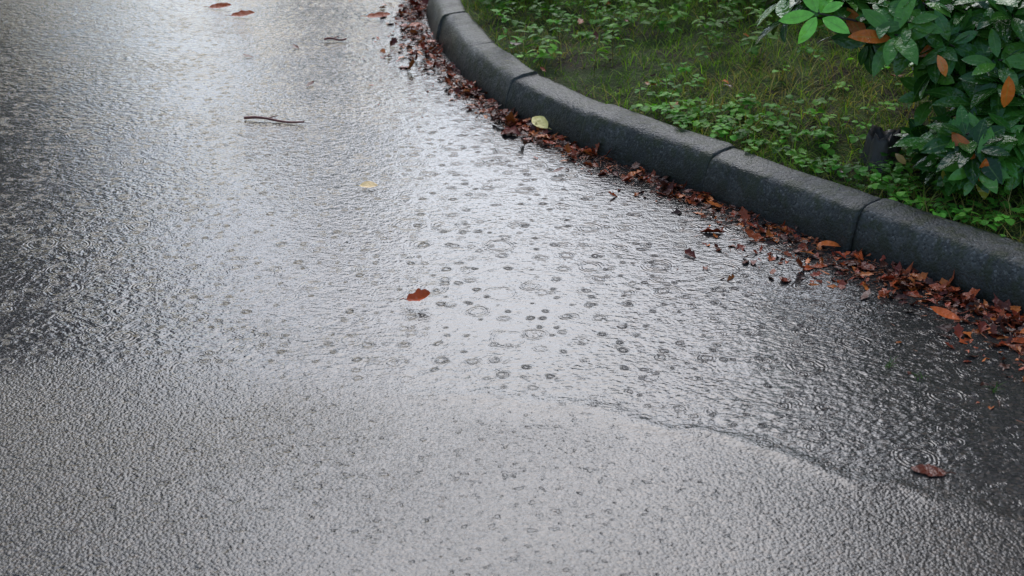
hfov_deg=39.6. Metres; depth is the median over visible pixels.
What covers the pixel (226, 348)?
road
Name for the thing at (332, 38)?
twig
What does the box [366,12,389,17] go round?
brown leaf
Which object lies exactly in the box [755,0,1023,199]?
rhododendron bush
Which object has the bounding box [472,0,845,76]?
wild herbs
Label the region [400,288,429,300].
brown leaf
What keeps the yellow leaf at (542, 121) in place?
on the road
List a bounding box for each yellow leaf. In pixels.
[355,181,377,187]
[532,116,551,129]
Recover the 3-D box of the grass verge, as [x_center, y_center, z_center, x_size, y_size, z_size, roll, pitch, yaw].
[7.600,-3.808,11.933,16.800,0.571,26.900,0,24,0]
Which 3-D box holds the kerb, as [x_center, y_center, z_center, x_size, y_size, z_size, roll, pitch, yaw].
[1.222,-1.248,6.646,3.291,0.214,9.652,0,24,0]
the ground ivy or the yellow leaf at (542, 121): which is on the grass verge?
the ground ivy
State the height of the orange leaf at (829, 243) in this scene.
0.019 m
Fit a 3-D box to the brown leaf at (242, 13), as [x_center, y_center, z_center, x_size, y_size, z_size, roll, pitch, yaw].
[-1.317,-1.327,6.875,0.147,0.024,0.050,0,24,0]
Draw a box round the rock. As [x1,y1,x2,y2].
[859,124,902,173]
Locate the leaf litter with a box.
[277,0,1023,409]
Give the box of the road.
[0,0,1023,575]
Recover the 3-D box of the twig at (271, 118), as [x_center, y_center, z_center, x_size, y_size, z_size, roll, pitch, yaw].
[-0.887,-0.635,5.336,0.241,0.017,0.046,5,25,11]
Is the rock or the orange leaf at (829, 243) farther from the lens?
the rock
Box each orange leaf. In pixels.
[812,240,840,246]
[930,306,967,320]
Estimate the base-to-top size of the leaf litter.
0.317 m
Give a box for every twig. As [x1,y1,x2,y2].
[244,115,303,122]
[324,36,346,40]
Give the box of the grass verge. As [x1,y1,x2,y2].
[446,0,1023,242]
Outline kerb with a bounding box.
[426,0,1023,315]
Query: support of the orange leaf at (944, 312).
on the road
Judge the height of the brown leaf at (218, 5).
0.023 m
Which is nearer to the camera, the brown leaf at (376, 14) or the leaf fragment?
the leaf fragment
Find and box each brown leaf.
[204,3,230,7]
[225,10,254,15]
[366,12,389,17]
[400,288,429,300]
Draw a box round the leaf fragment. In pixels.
[551,167,563,171]
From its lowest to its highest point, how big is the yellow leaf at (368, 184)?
0.012 m
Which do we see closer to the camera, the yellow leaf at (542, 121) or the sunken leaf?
the sunken leaf
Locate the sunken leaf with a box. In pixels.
[911,464,955,475]
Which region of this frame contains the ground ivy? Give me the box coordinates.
[508,0,1023,238]
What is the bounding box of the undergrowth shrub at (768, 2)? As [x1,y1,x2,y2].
[756,0,809,10]

